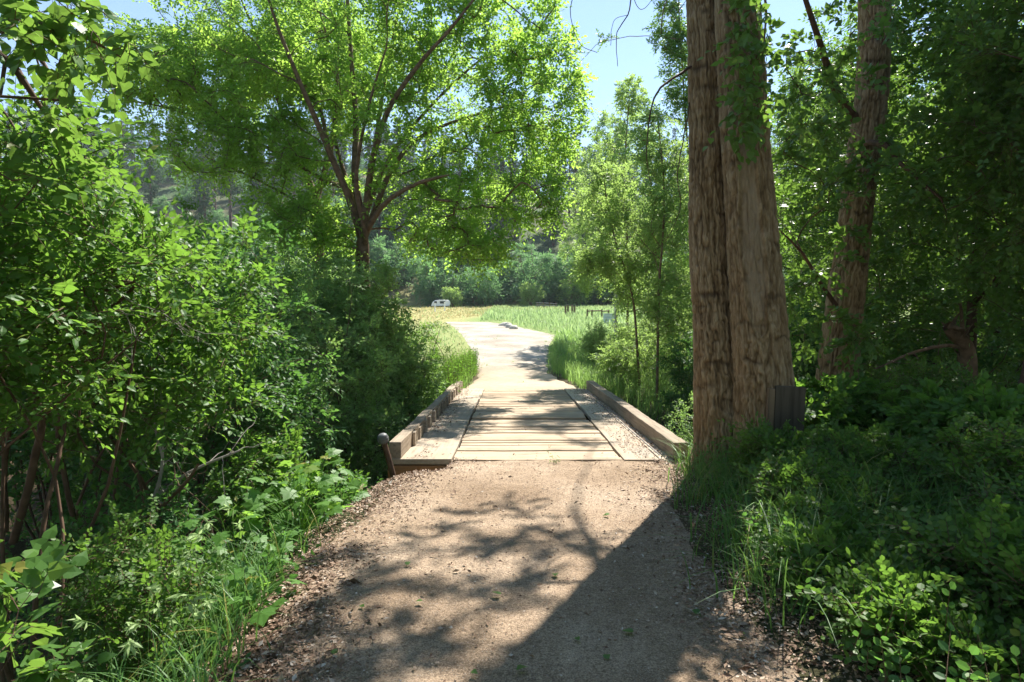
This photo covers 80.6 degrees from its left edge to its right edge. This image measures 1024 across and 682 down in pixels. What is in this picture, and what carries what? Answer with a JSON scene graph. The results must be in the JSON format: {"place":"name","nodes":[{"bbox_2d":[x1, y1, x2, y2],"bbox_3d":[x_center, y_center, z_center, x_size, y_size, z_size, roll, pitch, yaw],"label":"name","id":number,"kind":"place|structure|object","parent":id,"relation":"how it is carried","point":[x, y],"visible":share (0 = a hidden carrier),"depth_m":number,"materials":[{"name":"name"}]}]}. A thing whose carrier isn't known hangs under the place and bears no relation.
{"place":"outdoors","nodes":[
{"label":"outdoors","id":0,"kind":"place"},
{"bbox_2d":[446,322,574,389],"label":"gravel road","id":1,"kind":"structure","parent":0,"point":[520,347],"depth_m":27.94,"materials":[{"name":"beige gravel"}]},
{"bbox_2d":[0,161,1021,681],"bbox_3d":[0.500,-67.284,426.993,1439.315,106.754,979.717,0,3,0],"label":"ground","id":2,"kind":"structure","parent":0,"point":[542,247],"depth_m":5.88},
{"bbox_2d":[0,524,117,681],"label":"shrub","id":3,"kind":"object","parent":2,"relation":"on","point":[53,566],"visible":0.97,"depth_m":2.78,"materials":[{"name":"green plant"}]},
{"bbox_2d":[0,0,164,210],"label":"poplar tree","id":4,"kind":"object","parent":2,"relation":"on","point":[53,30],"visible":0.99,"depth_m":3.09,"materials":[{"name":"green plant"}]},
{"bbox_2d":[0,176,194,537],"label":"shrub","id":5,"kind":"object","parent":2,"relation":"on","point":[97,473],"visible":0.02,"depth_m":12.08,"materials":[{"name":"green plant"}]},
{"bbox_2d":[0,213,202,548],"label":"shrub","id":6,"kind":"object","parent":2,"relation":"on","point":[25,449],"visible":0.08,"depth_m":8.48,"materials":[{"name":"green plant"}]},
{"bbox_2d":[4,246,222,544],"bbox_3d":[-3.763,0.489,4.906,3.065,2.691,1.274,1,3,23],"label":"bare tree","id":7,"kind":"object","parent":2,"relation":"on","point":[25,497],"visible":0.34,"depth_m":4.65,"materials":[{"name":"brown plant"}]},
{"bbox_2d":[0,67,227,681],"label":"shrub","id":8,"kind":"object","parent":2,"relation":"on","point":[29,234],"visible":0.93,"depth_m":3.67,"materials":[{"name":"green plant"}]},
{"bbox_2d":[57,274,253,370],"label":"dead branch","id":9,"kind":"object","parent":8,"relation":"attached to","point":[131,347],"visible":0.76,"depth_m":3.96,"materials":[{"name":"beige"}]},
{"bbox_2d":[13,494,234,681],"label":"shrub","id":10,"kind":"object","parent":2,"relation":"on","point":[117,635],"visible":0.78,"depth_m":3.54,"materials":[{"name":"green plant"}]},
{"bbox_2d":[125,133,147,189],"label":"pine tree","id":11,"kind":"object","parent":2,"relation":"on","point":[139,172],"visible":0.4,"depth_m":190.37,"materials":[{"name":"green plant"}]},
{"bbox_2d":[11,467,265,680],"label":"shrub","id":12,"kind":"object","parent":2,"relation":"on","point":[130,508],"visible":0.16,"depth_m":4.91,"materials":[{"name":"green plant"}]},
{"bbox_2d":[0,154,296,597],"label":"shrub","id":13,"kind":"object","parent":2,"relation":"on","point":[186,374],"visible":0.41,"depth_m":5.59,"materials":[{"name":"green plant"}]},
{"bbox_2d":[120,382,261,523],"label":"dead branch","id":14,"kind":"object","parent":13,"relation":"attached to","point":[158,483],"visible":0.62,"depth_m":5.24,"materials":[{"name":"beige"}]},
{"bbox_2d":[139,156,161,213],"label":"pine tree","id":15,"kind":"object","parent":2,"relation":"on","point":[150,190],"visible":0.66,"depth_m":137.68,"materials":[{"name":"green plant"}]},
{"bbox_2d":[45,504,257,681],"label":"seed grass","id":16,"kind":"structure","parent":2,"relation":"on","point":[133,626],"depth_m":3.07,"materials":[{"name":"green plant"}]},
{"bbox_2d":[120,197,234,481],"bbox_3d":[-8.656,0.115,14.991,4.128,7.118,3.600,0,3,0],"label":"shrub","id":17,"kind":"object","parent":2,"relation":"on","point":[188,206],"visible":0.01,"depth_m":14.55,"materials":[{"name":"green plant"}]},
{"bbox_2d":[171,181,209,208],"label":"shrub","id":18,"kind":"object","parent":2,"relation":"on","point":[184,196],"visible":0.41,"depth_m":168.88,"materials":[{"name":"green plant"}]},
{"bbox_2d":[186,143,222,234],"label":"pine tree","id":19,"kind":"object","parent":2,"relation":"on","point":[204,202],"visible":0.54,"depth_m":127.92,"materials":[{"name":"green plant"}]},
{"bbox_2d":[112,262,316,533],"bbox_3d":[-6.236,1.501,12.247,4.504,6.651,3.744,0,3,0],"label":"shrub","id":20,"kind":"object","parent":2,"relation":"on","point":[198,481],"visible":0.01,"depth_m":11.89,"materials":[{"name":"green plant"}]},
{"bbox_2d":[90,206,349,565],"bbox_3d":[-3.861,0.738,8.043,3.582,5.100,2.850,1,3,27],"label":"shrub","id":21,"kind":"object","parent":2,"relation":"on","point":[274,425],"visible":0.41,"depth_m":7.76,"materials":[{"name":"green plant"}]},
{"bbox_2d":[216,107,244,227],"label":"pine tree","id":22,"kind":"object","parent":2,"relation":"on","point":[232,195],"visible":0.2,"depth_m":142.74,"materials":[{"name":"green plant"}]},
{"bbox_2d":[164,495,302,598],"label":"lobed leaf plant","id":23,"kind":"object","parent":2,"relation":"on","point":[217,538],"visible":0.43,"depth_m":4.63,"materials":[{"name":"green plant"}]},
{"bbox_2d":[180,213,304,418],"bbox_3d":[-8.099,-0.360,17.509,5.569,6.521,4.721,0,3,0],"label":"shrub","id":24,"kind":"object","parent":2,"relation":"on","point":[223,246],"visible":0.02,"depth_m":17.14,"materials":[{"name":"green plant"}]},
{"bbox_2d":[189,541,297,592],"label":"lobed leaf plant","id":25,"kind":"object","parent":2,"relation":"on","point":[288,545],"visible":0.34,"depth_m":4.25,"materials":[{"name":"plant"}]},
{"bbox_2d":[187,492,307,568],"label":"lobed leaf plant","id":26,"kind":"object","parent":2,"relation":"on","point":[243,514],"visible":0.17,"depth_m":5.81,"materials":[{"name":"plant"}]},
{"bbox_2d":[217,566,306,626],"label":"lobed leaf plant","id":27,"kind":"object","parent":2,"relation":"on","point":[265,614],"visible":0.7,"depth_m":3.71,"materials":[{"name":"green plant"}]},
{"bbox_2d":[138,0,405,295],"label":"box elder tree","id":28,"kind":"object","parent":2,"relation":"on","point":[309,18],"visible":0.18,"depth_m":17.86,"materials":[{"name":"green plant"}]},
{"bbox_2d":[186,415,369,559],"bbox_3d":[-2.506,1.770,6.627,1.892,1.877,1.862,0,3,0],"label":"shrub","id":29,"kind":"object","parent":2,"relation":"on","point":[271,455],"visible":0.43,"depth_m":6.48,"materials":[{"name":"green plant"}]},
{"bbox_2d":[225,244,334,411],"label":"shrub","id":30,"kind":"object","parent":2,"relation":"on","point":[289,275],"visible":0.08,"depth_m":14.44,"materials":[{"name":"green plant"}]},
{"bbox_2d":[241,461,355,543],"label":"lobed leaf plant","id":31,"kind":"object","parent":2,"relation":"on","point":[254,500],"visible":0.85,"depth_m":5.34,"materials":[{"name":"green plant"}]},
{"bbox_2d":[261,248,371,303],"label":"shrub","id":32,"kind":"object","parent":2,"relation":"on","point":[293,264],"visible":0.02,"depth_m":19.00,"materials":[{"name":"green plant"}]},
{"bbox_2d":[267,448,371,530],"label":"lobed leaf plant","id":33,"kind":"object","parent":2,"relation":"on","point":[353,485],"visible":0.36,"depth_m":6.29,"materials":[{"name":"green plant"}]},
{"bbox_2d":[230,257,409,504],"bbox_3d":[-3.399,1.240,10.757,3.179,5.467,2.730,1,3,29],"label":"shrub","id":34,"kind":"object","parent":2,"relation":"on","point":[367,418],"visible":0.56,"depth_m":10.46,"materials":[{"name":"green plant"}]},
{"bbox_2d":[55,0,603,303],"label":"box elder tree","id":35,"kind":"object","parent":2,"relation":"on","point":[299,67],"visible":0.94,"depth_m":15.46,"materials":[{"name":"green plant"}]},
{"bbox_2d":[281,256,424,499],"bbox_3d":[-3.644,1.120,13.540,3.502,6.102,3.356,0,3,0],"label":"shrub","id":36,"kind":"object","parent":2,"relation":"on","point":[329,294],"visible":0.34,"depth_m":13.43,"materials":[{"name":"green plant"}]},
{"bbox_2d":[295,246,412,457],"bbox_3d":[-4.050,0.442,15.046,3.371,5.589,2.790,0,3,0],"label":"shrub","id":37,"kind":"object","parent":2,"relation":"on","point":[336,255],"visible":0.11,"depth_m":14.78,"materials":[{"name":"green plant"}]},
{"bbox_2d":[333,360,407,490],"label":"shrub","id":38,"kind":"object","parent":2,"relation":"on","point":[375,438],"visible":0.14,"depth_m":11.95,"materials":[{"name":"green plant"}]},
{"bbox_2d":[369,156,390,256],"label":"pine tree","id":39,"kind":"object","parent":2,"relation":"on","point":[378,222],"visible":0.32,"depth_m":115.66,"materials":[{"name":"green plant"}]},
{"bbox_2d":[377,433,395,478],"bbox_3d":[-1.553,1.755,7.838,0.386,1.153,0.147,-1,3,-27],"label":"capped pipe","id":40,"kind":"object","parent":2,"relation":"on","point":[383,439],"visible":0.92,"depth_m":7.76,"materials":[{"name":"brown metal"}]},
{"bbox_2d":[355,234,424,292],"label":"shrub","id":41,"kind":"object","parent":2,"relation":"on","point":[390,257],"visible":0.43,"depth_m":102.94,"materials":[{"name":"green plant"}]},
{"bbox_2d":[385,164,416,275],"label":"pine tree","id":42,"kind":"object","parent":2,"relation":"on","point":[401,219],"visible":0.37,"depth_m":109.19,"materials":[{"name":"green plant"}]},
{"bbox_2d":[383,307,454,383],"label":"shrub","id":43,"kind":"object","parent":2,"relation":"on","point":[436,350],"visible":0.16,"depth_m":17.97,"materials":[{"name":"green plant"}]},
{"bbox_2d":[387,317,452,429],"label":"shrub","id":44,"kind":"object","parent":2,"relation":"on","point":[426,387],"visible":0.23,"depth_m":14.79,"materials":[{"name":"green plant"}]},
{"bbox_2d":[374,346,479,444],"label":"tall weeds","id":45,"kind":"object","parent":2,"relation":"on","point":[463,363],"visible":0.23,"depth_m":18.46,"materials":[{"name":"green plant"}]},
{"bbox_2d":[411,271,450,304],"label":"shrub","id":46,"kind":"object","parent":2,"relation":"on","point":[431,299],"visible":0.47,"depth_m":96.71,"materials":[{"name":"green plant"}]},
{"bbox_2d":[405,254,470,305],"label":"shrub","id":47,"kind":"object","parent":2,"relation":"on","point":[430,281],"visible":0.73,"depth_m":96.42,"materials":[{"name":"green plant"}]},
{"bbox_2d":[440,286,466,306],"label":"shrub","id":48,"kind":"object","parent":2,"relation":"on","point":[451,297],"visible":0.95,"depth_m":92.78,"materials":[{"name":"green plant"}]},
{"bbox_2d":[341,294,576,384],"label":"dry grass","id":49,"kind":"structure","parent":2,"relation":"on","point":[458,313],"depth_m":69.94,"materials":[{"name":"yellow plant"}]},
{"bbox_2d":[453,266,504,305],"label":"shrub","id":50,"kind":"object","parent":2,"relation":"on","point":[482,290],"visible":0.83,"depth_m":95.47,"materials":[{"name":"green plant"}]},
{"bbox_2d":[458,262,510,304],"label":"shrub","id":51,"kind":"object","parent":2,"relation":"on","point":[501,295],"visible":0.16,"depth_m":100.07,"materials":[{"name":"green plant"}]},
{"bbox_2d":[490,143,515,239],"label":"pine tree","id":52,"kind":"object","parent":2,"relation":"on","point":[503,164],"visible":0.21,"depth_m":117.15,"materials":[{"name":"green plant"}]},
{"bbox_2d":[487,259,523,296],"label":"shrub","id":53,"kind":"object","parent":2,"relation":"on","point":[510,269],"visible":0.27,"depth_m":104.34,"materials":[{"name":"green plant"}]},
{"bbox_2d":[0,424,1023,681],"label":"undergrowth","id":54,"kind":"object","parent":2,"relation":"on","point":[906,654],"visible":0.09,"depth_m":3.56,"materials":[{"name":"green plant"}]},
{"bbox_2d":[493,240,536,275],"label":"shrub","id":55,"kind":"object","parent":2,"relation":"on","point":[529,247],"visible":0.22,"depth_m":110.24,"materials":[{"name":"green plant"}]},
{"bbox_2d":[14,424,1023,681],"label":"bank grass","id":56,"kind":"structure","parent":2,"relation":"on","point":[754,574],"depth_m":3.95,"materials":[{"name":"green plant"}]},
{"bbox_2d":[518,281,544,305],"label":"shrub","id":57,"kind":"object","parent":2,"relation":"on","point":[532,293],"visible":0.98,"depth_m":94.22,"materials":[{"name":"green plant"}]},
{"bbox_2d":[498,248,570,304],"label":"shrub","id":58,"kind":"object","parent":2,"relation":"on","point":[529,263],"visible":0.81,"depth_m":99.35,"materials":[{"name":"green plant"}]},
{"bbox_2d":[388,380,687,479],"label":"wooden bridge","id":59,"kind":"structure","parent":2,"relation":"on","point":[557,421],"depth_m":10.05,"materials":[{"name":"brown wood"}]},
{"bbox_2d":[537,160,568,245],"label":"pine tree","id":60,"kind":"object","parent":2,"relation":"on","point":[556,236],"visible":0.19,"depth_m":130.58,"materials":[{"name":"green plant"}]},
{"bbox_2d":[544,253,602,304],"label":"shrub","id":61,"kind":"object","parent":2,"relation":"on","point":[561,272],"visible":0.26,"depth_m":98.89,"materials":[{"name":"green plant"}]},
{"bbox_2d":[455,328,692,444],"bbox_3d":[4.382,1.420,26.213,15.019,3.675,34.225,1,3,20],"label":"meadow grass","id":62,"kind":"structure","parent":2,"relation":"on","point":[564,367],"depth_m":18.80,"materials":[{"name":"green plant"}]},
{"bbox_2d":[566,127,582,222],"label":"pine tree","id":63,"kind":"object","parent":2,"relation":"on","point":[575,169],"visible":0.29,"depth_m":146.96,"materials":[{"name":"green plant"}]},
{"bbox_2d":[553,273,596,304],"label":"shrub","id":64,"kind":"object","parent":2,"relation":"on","point":[576,300],"visible":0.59,"depth_m":96.79,"materials":[{"name":"green plant"}]},
{"bbox_2d":[178,388,1005,681],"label":"leaf litter","id":65,"kind":"object","parent":2,"relation":"on","point":[305,651],"visible":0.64,"depth_m":3.65,"materials":[{"name":"brown plant"}]},
{"bbox_2d":[572,319,628,369],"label":"shrub","id":66,"kind":"object","parent":2,"relation":"on","point":[600,334],"visible":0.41,"depth_m":25.43,"materials":[{"name":"green plant"}]},
{"bbox_2d":[555,91,683,333],"bbox_3d":[6.828,-7.364,36.039,8.667,15.003,4.861,0,3,0],"label":"young tree","id":67,"kind":"object","parent":2,"relation":"on","point":[583,163],"visible":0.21,"depth_m":35.50,"materials":[{"name":"green plant"}]},
{"bbox_2d":[587,337,655,392],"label":"shrub","id":68,"kind":"object","parent":2,"relation":"on","point":[618,367],"visible":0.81,"depth_m":19.37,"materials":[{"name":"green plant"}]},
{"bbox_2d":[560,71,686,338],"bbox_3d":[5.718,-6.106,29.735,6.698,14.046,4.927,0,3,0],"label":"young tree","id":69,"kind":"object","parent":2,"relation":"on","point":[635,100],"visible":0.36,"depth_m":29.41,"materials":[{"name":"green plant"}]},
{"bbox_2d":[565,154,690,393],"bbox_3d":[3.780,-1.970,19.060,4.232,7.769,3.335,0,3,0],"label":"young tree","id":70,"kind":"object","parent":2,"relation":"on","point":[611,255],"visible":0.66,"depth_m":18.59,"materials":[{"name":"green plant"}]},
{"bbox_2d":[597,314,670,375],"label":"shrub","id":71,"kind":"object","parent":2,"relation":"on","point":[623,333],"visible":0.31,"depth_m":21.90,"materials":[{"name":"green plant"}]},
{"bbox_2d":[480,304,814,352],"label":"field grass","id":72,"kind":"structure","parent":2,"relation":"on","point":[553,317],"depth_m":57.64,"materials":[{"name":"green plant"}]},
{"bbox_2d":[621,98,692,406],"bbox_3d":[4.379,-2.328,16.957,2.681,8.781,2.363,0,3,0],"label":"young tree","id":73,"kind":"object","parent":2,"relation":"on","point":[676,284],"visible":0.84,"depth_m":16.66,"materials":[{"name":"green plant"}]},
{"bbox_2d":[638,310,692,388],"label":"shrub","id":74,"kind":"object","parent":2,"relation":"on","point":[652,338],"visible":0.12,"depth_m":19.50,"materials":[{"name":"green plant"}]},
{"bbox_2d":[647,0,688,195],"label":"young tree","id":75,"kind":"object","parent":2,"relation":"on","point":[680,57],"visible":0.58,"depth_m":20.46,"materials":[{"name":"green plant"}]},
{"bbox_2d":[653,330,693,424],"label":"shrub","id":76,"kind":"object","parent":2,"relation":"on","point":[678,371],"visible":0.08,"depth_m":15.12,"materials":[{"name":"green plant"}]},
{"bbox_2d":[661,391,693,447],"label":"shrub","id":77,"kind":"object","parent":2,"relation":"on","point":[685,429],"visible":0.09,"depth_m":12.21,"materials":[{"name":"green plant"}]},
{"bbox_2d":[655,142,782,327],"bbox_3d":[9.425,-4.353,26.903,6.022,11.385,5.516,0,3,8],"label":"tree","id":78,"kind":"object","parent":2,"relation":"on","point":[687,250],"visible":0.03,"depth_m":27.71,"materials":[{"name":"green plant"}]},
{"bbox_2d":[549,0,951,471],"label":"cottonwood tree","id":79,"kind":"object","parent":2,"relation":"on","point":[742,354],"visible":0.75,"depth_m":6.69,"materials":[{"name":"brown plant"}]},
{"bbox_2d":[765,385,805,434],"bbox_3d":[2.936,1.012,6.517,0.411,1.062,0.173,1,3,12],"label":"wooden board","id":80,"kind":"object","parent":2,"relation":"on","point":[783,403],"visible":0.45,"depth_m":6.46,"materials":[{"name":"wood"}]},
{"bbox_2d":[715,411,858,488],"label":"shrub","id":81,"kind":"object","parent":2,"relation":"on","point":[753,442],"visible":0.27,"depth_m":5.65,"materials":[{"name":"green plant"}]},
{"bbox_2d":[786,302,888,381],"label":"shrub","id":82,"kind":"object","parent":2,"relation":"on","point":[795,333],"visible":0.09,"depth_m":14.11,"materials":[{"name":"green plant"}]},
{"bbox_2d":[730,446,946,526],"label":"shrub","id":83,"kind":"object","parent":2,"relation":"on","point":[795,464],"visible":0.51,"depth_m":4.69,"materials":[{"name":"green plant"}]},
{"bbox_2d":[724,484,959,574],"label":"shrub","id":84,"kind":"object","parent":2,"relation":"on","point":[851,524],"visible":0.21,"depth_m":4.08,"materials":[{"name":"green plant"}]},
{"bbox_2d":[749,520,947,637],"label":"shrub","id":85,"kind":"object","parent":2,"relation":"on","point":[828,543],"visible":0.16,"depth_m":3.49,"materials":[{"name":"green plant"}]},
{"bbox_2d":[770,12,931,310],"bbox_3d":[10.464,-4.086,20.031,5.767,11.902,6.296,-1,3,-25],"label":"tree","id":86,"kind":"object","parent":2,"relation":"on","point":[850,22],"visible":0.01,"depth_m":19.38,"materials":[{"name":"green plant"}]},
{"bbox_2d":[769,57,951,334],"bbox_3d":[9.767,-3.259,18.330,5.475,10.350,5.015,0,3,0],"label":"tree","id":87,"kind":"object","parent":2,"relation":"on","point":[778,201],"visible":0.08,"depth_m":17.90,"materials":[{"name":"green plant"}]},
{"bbox_2d":[795,370,926,440],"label":"shrub","id":88,"kind":"object","parent":2,"relation":"on","point":[843,400],"visible":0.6,"depth_m":7.33,"materials":[{"name":"green plant"}]},
{"bbox_2d":[768,0,1001,391],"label":"tree","id":89,"kind":"object","parent":2,"relation":"on","point":[825,244],"visible":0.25,"depth_m":12.48,"materials":[{"name":"green plant"}]},
{"bbox_2d":[792,414,980,507],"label":"shrub","id":90,"kind":"object","parent":2,"relation":"on","point":[880,442],"visible":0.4,"depth_m":5.24,"materials":[{"name":"green plant"}]},
{"bbox_2d":[767,0,1021,390],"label":"cottonwood tree","id":91,"kind":"object","parent":2,"relation":"on","point":[845,326],"visible":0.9,"depth_m":8.73,"materials":[{"name":"green plant"}]},
{"bbox_2d":[784,536,1023,681],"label":"shrub","id":92,"kind":"object","parent":2,"relation":"on","point":[917,628],"visible":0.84,"depth_m":2.77,"materials":[{"name":"green plant"}]},
{"bbox_2d":[856,354,955,396],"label":"shrub","id":93,"kind":"object","parent":2,"relation":"on","point":[870,371],"visible":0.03,"depth_m":9.46,"materials":[{"name":"green plant"}]},
{"bbox_2d":[859,321,959,382],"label":"shrub","id":94,"kind":"object","parent":2,"relation":"on","point":[895,355],"visible":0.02,"depth_m":11.32,"materials":[{"name":"green plant"}]},
{"bbox_2d":[802,0,1023,386],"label":"tree","id":95,"kind":"object","parent":2,"relation":"on","point":[971,315],"visible":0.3,"depth_m":10.19,"materials":[{"name":"green plant"}]},
{"bbox_2d":[864,294,983,383],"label":"dead tree","id":96,"kind":"object","parent":2,"relation":"on","point":[957,336],"visible":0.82,"depth_m":9.71,"materials":[{"name":"brown wood"}]},
{"bbox_2d":[855,496,1023,638],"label":"shrub","id":97,"kind":"object","parent":2,"relation":"on","point":[971,542],"visible":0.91,"depth_m":3.04,"materials":[{"name":"green plant"}]},
{"bbox_2d":[865,353,1017,413],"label":"shrub","id":98,"kind":"object","parent":2,"relation":"on","point":[963,379],"visible":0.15,"depth_m":7.32,"materials":[{"name":"green plant"}]},
{"bbox_2d":[861,288,1022,387],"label":"shrub","id":99,"kind":"object","parent":2,"relation":"on","point":[989,362],"visible":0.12,"depth_m":12.41,"materials":[{"name":"green plant"}]},
{"bbox_2d":[879,370,1023,466],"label":"shrub","id":100,"kind":"object","parent":2,"relation":"on","point":[990,401],"visible":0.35,"depth_m":5.61,"materials":[{"name":"green plant"}]},
{"bbox_2d":[880,20,1023,372],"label":"tree","id":101,"kind":"object","parent":2,"relation":"on","point":[995,222],"visible":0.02,"depth_m":15.24,"materials":[{"name":"green plant"}]},
{"bbox_2d":[890,0,1023,338],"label":"tree","id":102,"kind":"object","parent":2,"relation":"on","point":[981,66],"visible":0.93,"depth_m":7.64,"materials":[{"name":"green plant"}]},
{"bbox_2d":[914,405,1023,520],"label":"shrub","id":103,"kind":"object","parent":2,"relation":"on","point":[1004,453],"visible":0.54,"depth_m":4.39,"materials":[{"name":"green plant"}]},
{"bbox_2d":[932,463,1023,527],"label":"shrub","id":104,"kind":"object","parent":2,"relation":"on","point":[1008,505],"visible":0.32,"depth_m":3.76,"materials":[{"name":"green plant"}]},
{"bbox_2d":[0,0,1023,198],"label":"sky","id":105,"kind":"structure","parent":0,"point":[633,53],"materials":[{"name":"blue"}]},
{"bbox_2d":[270,460,802,681],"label":"path","id":106,"kind":"structure","parent":0,"point":[549,644],"depth_m":3.79,"materials":[{"name":"beige gravel"}]},
{"bbox_2d":[180,460,955,681],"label":"pebbles","id":107,"kind":"object","parent":106,"relation":"on","point":[510,654],"visible":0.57,"depth_m":3.92,"materials":[{"name":"stone"}]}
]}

